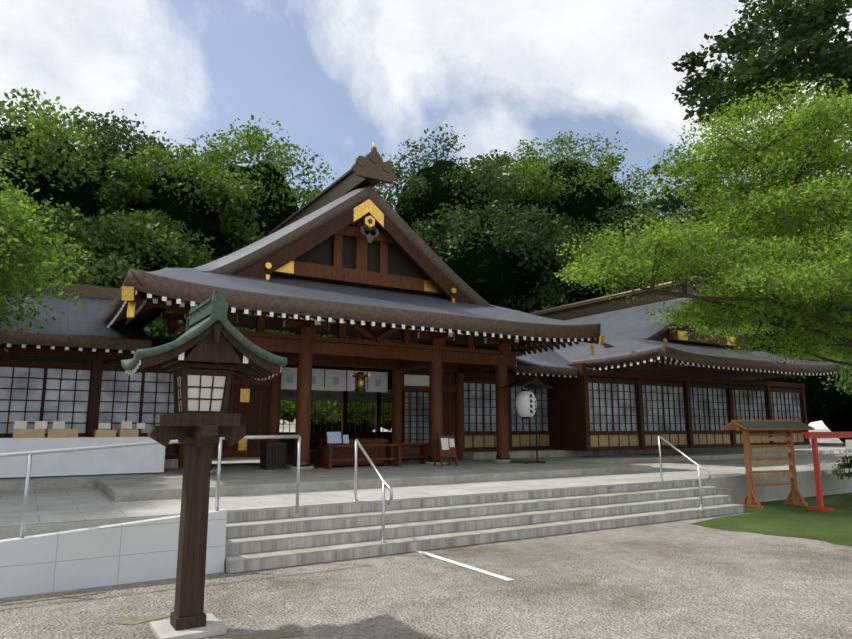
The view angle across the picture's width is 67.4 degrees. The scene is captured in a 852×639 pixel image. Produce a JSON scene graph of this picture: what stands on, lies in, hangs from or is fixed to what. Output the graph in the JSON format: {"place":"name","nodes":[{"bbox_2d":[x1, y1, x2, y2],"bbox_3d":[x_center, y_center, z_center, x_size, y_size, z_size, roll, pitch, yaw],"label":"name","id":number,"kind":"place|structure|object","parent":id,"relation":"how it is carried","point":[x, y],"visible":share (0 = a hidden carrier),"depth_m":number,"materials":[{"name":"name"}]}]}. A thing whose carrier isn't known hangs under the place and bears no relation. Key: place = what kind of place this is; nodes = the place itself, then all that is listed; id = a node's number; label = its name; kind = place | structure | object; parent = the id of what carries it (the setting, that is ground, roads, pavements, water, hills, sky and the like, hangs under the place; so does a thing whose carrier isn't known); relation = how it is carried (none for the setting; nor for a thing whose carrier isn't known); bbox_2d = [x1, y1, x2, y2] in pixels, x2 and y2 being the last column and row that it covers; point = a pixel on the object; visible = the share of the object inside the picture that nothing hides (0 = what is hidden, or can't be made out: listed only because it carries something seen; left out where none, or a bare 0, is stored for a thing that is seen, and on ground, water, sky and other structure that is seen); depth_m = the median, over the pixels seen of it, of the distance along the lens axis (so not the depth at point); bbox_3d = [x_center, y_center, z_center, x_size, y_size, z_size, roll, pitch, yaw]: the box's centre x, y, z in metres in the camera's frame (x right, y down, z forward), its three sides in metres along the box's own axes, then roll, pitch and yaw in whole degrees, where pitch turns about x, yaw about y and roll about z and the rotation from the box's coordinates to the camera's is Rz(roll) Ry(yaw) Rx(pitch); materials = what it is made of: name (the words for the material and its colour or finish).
{"place":"outdoors","nodes":[
{"label":"outdoors","id":0,"kind":"place"},
{"bbox_2d":[16,280,119,298],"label":"roof ridge","id":1,"kind":"structure","parent":0,"point":[97,291],"depth_m":16.25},
{"bbox_2d":[0,88,185,337],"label":"tree","id":2,"kind":"object","parent":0,"point":[112,268],"depth_m":24.84,"materials":[{"name":"green plant"}]},
{"bbox_2d":[82,144,295,337],"bbox_3d":[-11.459,-2.301,29.740,11.562,11.466,10.402,6,-11,-31],"label":"tree","id":3,"kind":"object","parent":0,"point":[149,233],"depth_m":27.98,"materials":[{"name":"green plant"}]},
{"bbox_2d":[186,290,227,331],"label":"lantern roof ridge","id":4,"kind":"structure","parent":0,"point":[214,306],"depth_m":5.41,"materials":[{"name":"green metal"}]},
{"bbox_2d":[269,214,447,297],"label":"gable wall","id":5,"kind":"structure","parent":0,"point":[348,255],"depth_m":16.42,"materials":[{"name":"brown wood"}]},
{"bbox_2d":[0,429,851,638],"bbox_3d":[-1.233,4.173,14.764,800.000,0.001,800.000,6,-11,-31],"label":"ground","id":6,"kind":"structure","parent":0,"point":[683,579],"depth_m":6.43,"materials":[{"name":"grey gravel"}]},
{"bbox_2d":[0,509,226,598],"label":"ramp wall","id":7,"kind":"structure","parent":6,"relation":"on","point":[118,554],"depth_m":6.82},
{"bbox_2d":[0,591,303,638],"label":"moss patches","id":8,"kind":"object","parent":6,"relation":"on","point":[272,633],"depth_m":5.53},
{"bbox_2d":[150,613,226,638],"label":"lantern base","id":9,"kind":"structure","parent":6,"relation":"on","point":[164,629],"depth_m":5.20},
{"bbox_2d":[147,362,246,630],"bbox_3d":[-1.983,1.501,5.495,0.815,2.210,0.815,6,-11,-31],"label":"lantern post","id":10,"kind":"object","parent":6,"relation":"on","point":[198,434],"visible":1,"depth_m":5.38,"materials":[{"name":"brown wood"}]},
{"bbox_2d":[176,375,225,411],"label":"toro paper panes","id":11,"kind":"object","parent":10,"relation":"in","point":[205,393],"visible":0.79,"depth_m":5.50,"materials":[{"name":"white paper"}]},
{"bbox_2d":[125,321,280,379],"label":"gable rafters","id":12,"kind":"object","parent":10,"relation":"on","point":[217,341],"visible":0.81,"depth_m":5.40,"materials":[{"name":"brown wood"}]},
{"bbox_2d":[121,316,287,369],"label":"lantern roof","id":13,"kind":"structure","parent":12,"relation":"on","point":[191,333],"depth_m":5.37,"materials":[{"name":"green metal"}]},
{"bbox_2d":[415,551,513,580],"bbox_3d":[0.407,3.011,7.872,0.085,0.004,2.000,6,-11,-31],"label":"painted ground line","id":14,"kind":"object","parent":6,"relation":"on","point":[470,567],"depth_m":7.72,"materials":[{"name":"paint"}]},
{"bbox_2d":[224,480,744,573],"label":"steps","id":15,"kind":"structure","parent":6,"relation":"on","point":[266,563],"depth_m":9.46,"materials":[{"name":"grey stone"}]},
{"bbox_2d":[352,439,392,542],"bbox_3d":[-0.752,2.432,8.899,0.100,1.497,1.158,6,-11,-31],"label":"step rail","id":16,"kind":"object","parent":15,"relation":"on","point":[384,482],"visible":0.94,"depth_m":8.77,"materials":[{"name":"silver metal"}]},
{"bbox_2d":[658,435,710,508],"bbox_3d":[5.021,3.025,12.442,0.100,1.497,1.158,6,-11,-31],"label":"step rail","id":17,"kind":"object","parent":15,"relation":"on","point":[691,460],"visible":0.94,"depth_m":12.35,"materials":[{"name":"silver metal"}]},
{"bbox_2d":[311,405,851,442],"bbox_3d":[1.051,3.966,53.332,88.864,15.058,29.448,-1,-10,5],"label":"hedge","id":18,"kind":"object","parent":6,"relation":"on","point":[842,422],"depth_m":51.44,"materials":[{"name":"green plant"}]},
{"bbox_2d":[66,108,190,219],"bbox_3d":[-16.494,-2.900,33.303,14.774,14.886,12.678,6,-11,-31],"label":"tree","id":19,"kind":"object","parent":18,"relation":"on","point":[111,133],"depth_m":31.38,"materials":[{"name":"green plant"}]},
{"bbox_2d":[160,112,374,421],"bbox_3d":[-9.637,-2.534,35.690,17.001,16.401,16.872,6,-11,-31],"label":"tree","id":20,"kind":"object","parent":18,"relation":"on","point":[226,156],"depth_m":33.47,"materials":[{"name":"green plant"}]},
{"bbox_2d":[498,130,694,311],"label":"tree","id":21,"kind":"object","parent":18,"relation":"on","point":[547,162],"depth_m":41.25,"materials":[{"name":"green plant"}]},
{"bbox_2d":[778,170,851,422],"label":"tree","id":22,"kind":"object","parent":18,"relation":"attached to","point":[839,403],"depth_m":38.03,"materials":[{"name":"green plant"}]},
{"bbox_2d":[661,178,833,420],"bbox_3d":[19.831,-1.633,43.797,15.288,17.342,19.420,6,-11,-31],"label":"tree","id":23,"kind":"object","parent":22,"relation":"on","point":[814,387],"depth_m":37.68,"materials":[{"name":"green plant"}]},
{"bbox_2d":[691,492,851,545],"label":"grass patch","id":24,"kind":"object","parent":6,"relation":"on","point":[778,518],"depth_m":11.41,"materials":[{"name":"green plant"}]},
{"bbox_2d":[720,420,814,508],"bbox_3d":[7.430,3.086,13.784,1.920,1.820,0.720,3,-10,-20],"label":"wooden rack","id":25,"kind":"object","parent":24,"relation":"on","point":[745,427],"visible":0.98,"depth_m":13.73,"materials":[{"name":"orange wood"}]},
{"bbox_2d":[801,432,851,511],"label":"red rack","id":26,"kind":"object","parent":24,"relation":"on","point":[813,436],"visible":1,"depth_m":13.11,"materials":[{"name":"paint"}]},
{"bbox_2d":[832,455,851,479],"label":"shrub foliage","id":27,"kind":"object","parent":24,"relation":"on","point":[844,465],"visible":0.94,"depth_m":15.46,"materials":[{"name":"green plant"}]},
{"bbox_2d":[845,440,851,450],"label":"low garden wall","id":28,"kind":"structure","parent":6,"relation":"on","point":[848,443],"depth_m":28.08,"materials":[{"name":"concrete"}]},
{"bbox_2d":[0,443,851,539],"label":"terrace","id":29,"kind":"structure","parent":0,"point":[734,488],"depth_m":13.88,"materials":[{"name":"stone"}]},
{"bbox_2d":[0,345,176,458],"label":"wing wall","id":30,"kind":"structure","parent":29,"relation":"on","point":[85,392],"depth_m":13.68,"materials":[{"name":"brown wood"}]},
{"bbox_2d":[280,389,391,425],"bbox_3d":[-3.838,3.037,24.920,21.246,2.366,3.608,6,-11,-31],"label":"garden shrub foliage","id":31,"kind":"object","parent":29,"relation":"on","point":[317,407],"visible":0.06,"depth_m":24.59,"materials":[{"name":"green plant"}]},
{"bbox_2d":[0,448,851,525],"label":"terrace paving","id":32,"kind":"structure","parent":29,"relation":"on","point":[64,505],"depth_m":10.23,"materials":[{"name":"grey stone"}]},
{"bbox_2d":[0,437,165,477],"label":"covered table","id":33,"kind":"object","parent":32,"relation":"on","point":[142,459],"visible":0.83,"depth_m":12.01,"materials":[{"name":"white fabric"}]},
{"bbox_2d":[13,421,144,437],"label":"boxes","id":34,"kind":"object","parent":33,"relation":"on","point":[58,430],"visible":1,"depth_m":12.20,"materials":[{"name":"wood"}]},
{"bbox_2d":[0,435,300,537],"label":"ramp rail","id":35,"kind":"object","parent":32,"relation":"on","point":[26,492],"visible":0.96,"depth_m":7.14,"materials":[{"name":"silver metal"}]},
{"bbox_2d":[92,458,651,501],"bbox_3d":[-0.916,3.421,14.373,11.600,0.154,5.200,6,-11,-31],"label":"stone landing","id":36,"kind":"object","parent":32,"relation":"on","point":[234,481],"visible":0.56,"depth_m":12.23,"materials":[{"name":"stone"}]},
{"bbox_2d":[259,442,287,469],"bbox_3d":[-3.381,3.010,14.140,0.480,0.568,0.480,6,-11,-31],"label":"black lattice box","id":37,"kind":"object","parent":36,"relation":"on","point":[273,455],"visible":1,"depth_m":13.98,"materials":[{"name":"black metal"}]},
{"bbox_2d":[0,337,639,464],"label":"hall interior","id":38,"kind":"object","parent":36,"relation":"on","point":[346,396],"visible":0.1,"depth_m":21.05,"materials":[{"name":"brown wood"}]},
{"bbox_2d":[281,366,391,391],"bbox_3d":[-2.422,1.611,17.129,3.500,0.593,0.030,6,-11,-31],"label":"entrance curtain","id":39,"kind":"object","parent":38,"relation":"attached to","point":[335,379],"visible":0.6,"depth_m":17.12,"materials":[{"name":"fabric"}]},
{"bbox_2d":[176,335,508,467],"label":"wooden pillars","id":40,"kind":"structure","parent":36,"relation":"on","point":[303,396],"depth_m":15.95,"materials":[{"name":"brown wood"}]},
{"bbox_2d":[161,309,522,373],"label":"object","id":41,"kind":"object","parent":40,"relation":"on","point":[467,357],"visible":0.54,"depth_m":15.30,"materials":[{"name":"brown wood"}]},
{"bbox_2d":[231,310,496,347],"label":"hall frieze boards","id":42,"kind":"object","parent":41,"relation":"attached to","point":[248,321],"depth_m":15.09,"materials":[{"name":"brown wood"}]},
{"bbox_2d":[101,185,600,351],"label":"hall roof","id":43,"kind":"structure","parent":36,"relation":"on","point":[274,294],"depth_m":14.52,"materials":[{"name":"grey metal"}]},
{"bbox_2d":[269,143,395,234],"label":"roof ridge","id":44,"kind":"structure","parent":43,"relation":"on","point":[371,168],"depth_m":16.67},
{"bbox_2d":[212,352,457,457],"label":"wooden wall","id":45,"kind":"structure","parent":43,"relation":"attached to","point":[248,400],"depth_m":15.78,"materials":[{"name":"brown wood"}]},
{"bbox_2d":[403,374,429,446],"bbox_3d":[-0.165,2.566,18.042,1.090,1.990,0.049,6,-11,-31],"label":"lattice door","id":46,"kind":"structure","parent":45,"relation":"in","point":[420,400],"depth_m":17.99,"materials":[{"name":"brown wood"}]},
{"bbox_2d":[234,198,475,304],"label":"hall barge boards","id":47,"kind":"object","parent":43,"relation":"attached to","point":[425,265],"visible":0.62,"depth_m":16.14,"materials":[{"name":"brown wood"}]},
{"bbox_2d":[107,286,603,355],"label":"rafter ends","id":48,"kind":"object","parent":43,"relation":"attached to","point":[148,310],"visible":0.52,"depth_m":13.42,"materials":[{"name":"wood"}]},
{"bbox_2d":[350,360,369,394],"bbox_3d":[-1.609,1.410,15.646,0.440,0.860,0.490,6,-11,-31],"label":"hanging lantern","id":49,"kind":"object","parent":43,"relation":"hanging from","point":[360,389],"visible":1,"depth_m":15.53,"materials":[{"name":"gold metal"}]},
{"bbox_2d":[210,455,512,472],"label":"pillar bases","id":50,"kind":"object","parent":36,"relation":"on","point":[305,466],"visible":0.6,"depth_m":15.56,"materials":[{"name":"stone"}]},
{"bbox_2d":[314,438,428,468],"bbox_3d":[-1.216,3.173,15.306,2.920,0.650,1.210,6,-11,-31],"label":"offertory box","id":51,"kind":"object","parent":36,"relation":"on","point":[379,451],"visible":0.83,"depth_m":14.98,"materials":[{"name":"brown wood"}]},
{"bbox_2d":[327,432,348,443],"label":"notice signs","id":52,"kind":"object","parent":51,"relation":"on","point":[333,437],"visible":1,"depth_m":14.45,"materials":[{"name":"white paper"}]},
{"bbox_2d":[434,433,457,465],"bbox_3d":[0.470,3.103,15.277,0.460,0.787,0.354,6,-11,-31],"label":"notice board","id":53,"kind":"object","parent":36,"relation":"on","point":[447,446],"visible":0.88,"depth_m":15.21,"materials":[{"name":"brown wood"}]},
{"bbox_2d":[500,376,552,463],"bbox_3d":[2.602,2.594,16.552,1.120,2.195,0.900,6,-11,-31],"label":"lantern stand","id":54,"kind":"object","parent":36,"relation":"on","point":[534,383],"visible":0.98,"depth_m":16.61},
{"bbox_2d":[515,389,536,425],"bbox_3d":[2.602,2.288,16.603,0.546,0.925,0.546,6,-11,-31],"label":"paper lantern","id":55,"kind":"object","parent":54,"relation":"hanging from","point":[526,404],"visible":1,"depth_m":16.43,"materials":[{"name":"white paper"}]},
{"bbox_2d":[0,450,824,490],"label":"stone foundation","id":56,"kind":"object","parent":32,"relation":"on","point":[48,482],"visible":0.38,"depth_m":18.68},
{"bbox_2d":[164,443,811,467],"bbox_3d":[-2.815,4.066,19.277,42.300,0.200,6.600,6,-11,-31],"label":"stone base","id":57,"kind":"object","parent":29,"relation":"on","point":[476,455],"visible":0.21,"depth_m":20.11,"materials":[{"name":"grey stone"}]},
{"bbox_2d":[549,363,585,450],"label":"wing return walls","id":58,"kind":"structure","parent":29,"relation":"on","point":[566,419],"depth_m":19.95,"materials":[{"name":"brown wood"}]},
{"bbox_2d":[0,291,151,350],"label":"wing roof","id":59,"kind":"structure","parent":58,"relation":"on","point":[82,326],"depth_m":13.41,"materials":[{"name":"grey metal"}]},
{"bbox_2d":[7,344,134,353],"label":"rafter ends","id":60,"kind":"object","parent":59,"relation":"attached to","point":[67,348],"visible":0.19,"depth_m":12.52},
{"bbox_2d":[455,372,551,451],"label":"corridor wall","id":61,"kind":"structure","parent":58,"relation":"on","point":[479,411],"depth_m":19.52,"materials":[{"name":"white paper"}]},
{"bbox_2d":[474,347,613,375],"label":"roof","id":62,"kind":"structure","parent":58,"relation":"on","point":[550,361],"depth_m":19.53,"materials":[{"name":"grey metal"}]},
{"bbox_2d":[507,369,576,377],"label":"corridor roof rafters","id":63,"kind":"object","parent":62,"relation":"attached to","point":[517,373],"visible":0.08,"depth_m":18.93,"materials":[{"name":"brown wood"}]},
{"bbox_2d":[494,297,837,379],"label":"building roof","id":64,"kind":"structure","parent":58,"relation":"on","point":[625,332],"depth_m":21.47,"materials":[{"name":"grey metal"}]},
{"bbox_2d":[529,276,714,320],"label":"roof ridge","id":65,"kind":"object","parent":64,"relation":"on","point":[598,305],"visible":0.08,"depth_m":25.54,"materials":[{"name":"brown metal"}]},
{"bbox_2d":[531,343,834,374],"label":"building rafters","id":66,"kind":"object","parent":64,"relation":"attached to","point":[657,360],"visible":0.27,"depth_m":19.41,"materials":[{"name":"wood"}]},
{"bbox_2d":[656,321,757,371],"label":"building barge boards","id":67,"kind":"object","parent":64,"relation":"attached to","point":[664,337],"visible":0.15,"depth_m":21.32,"materials":[{"name":"brown wood"}]},
{"bbox_3d":[-10.859,-0.405,10.449,6.866,6.897,8.227,6,-11,-31],"label":"cherry tree trunk","id":68,"kind":"object","parent":29,"relation":"on","visible":0},
{"bbox_2d":[0,153,94,351],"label":"cherry tree","id":69,"kind":"object","parent":68,"relation":"on","point":[18,228],"visible":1,"depth_m":10.97,"materials":[{"name":"green plant"}]},
{"bbox_2d":[0,0,851,428],"label":"sky","id":70,"kind":"structure","parent":0,"point":[342,78],"materials":[{"name":"white"}]},
{"bbox_2d":[358,124,574,417],"bbox_3d":[1.721,-2.797,39.325,14.908,17.803,16.591,6,-11,-31],"label":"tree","id":71,"kind":"object","parent":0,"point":[454,219],"depth_m":35.74,"materials":[{"name":"green plant"}]},
{"bbox_2d":[468,149,598,305],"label":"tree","id":72,"kind":"object","parent":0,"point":[538,195],"depth_m":40.44,"materials":[{"name":"green plant"}]},
{"bbox_2d":[600,182,687,229],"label":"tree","id":73,"kind":"object","parent":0,"point":[630,194],"depth_m":43.19,"materials":[{"name":"green plant"}]},
{"bbox_2d":[642,214,735,249],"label":"tree","id":74,"kind":"object","parent":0,"point":[664,216],"depth_m":40.85,"materials":[{"name":"green plant"}]},
{"bbox_2d":[578,369,809,450],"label":"building wall","id":75,"kind":"structure","parent":0,"point":[629,411],"depth_m":21.70,"materials":[{"name":"brown wood"}]},
{"bbox_2d":[654,302,743,348],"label":"roof gable","id":76,"kind":"structure","parent":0,"point":[675,336],"depth_m":21.80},
{"bbox_2d":[554,73,851,365],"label":"maple tree","id":77,"kind":"object","parent":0,"point":[772,270],"depth_m":14.39,"materials":[{"name":"green plant"}]},
{"bbox_2d":[634,0,851,212],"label":"pine tree","id":78,"kind":"object","parent":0,"point":[805,19],"depth_m":20.95,"materials":[{"name":"green plant"}]},
{"bbox_2d":[702,189,851,415],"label":"tree","id":79,"kind":"object","parent":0,"point":[848,409],"depth_m":37.07,"materials":[{"name":"green plant"}]},
{"bbox_2d":[810,313,851,396],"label":"garden tree","id":80,"kind":"object","parent":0,"point":[842,369],"depth_m":25.66,"materials":[{"name":"green plant"}]}
]}

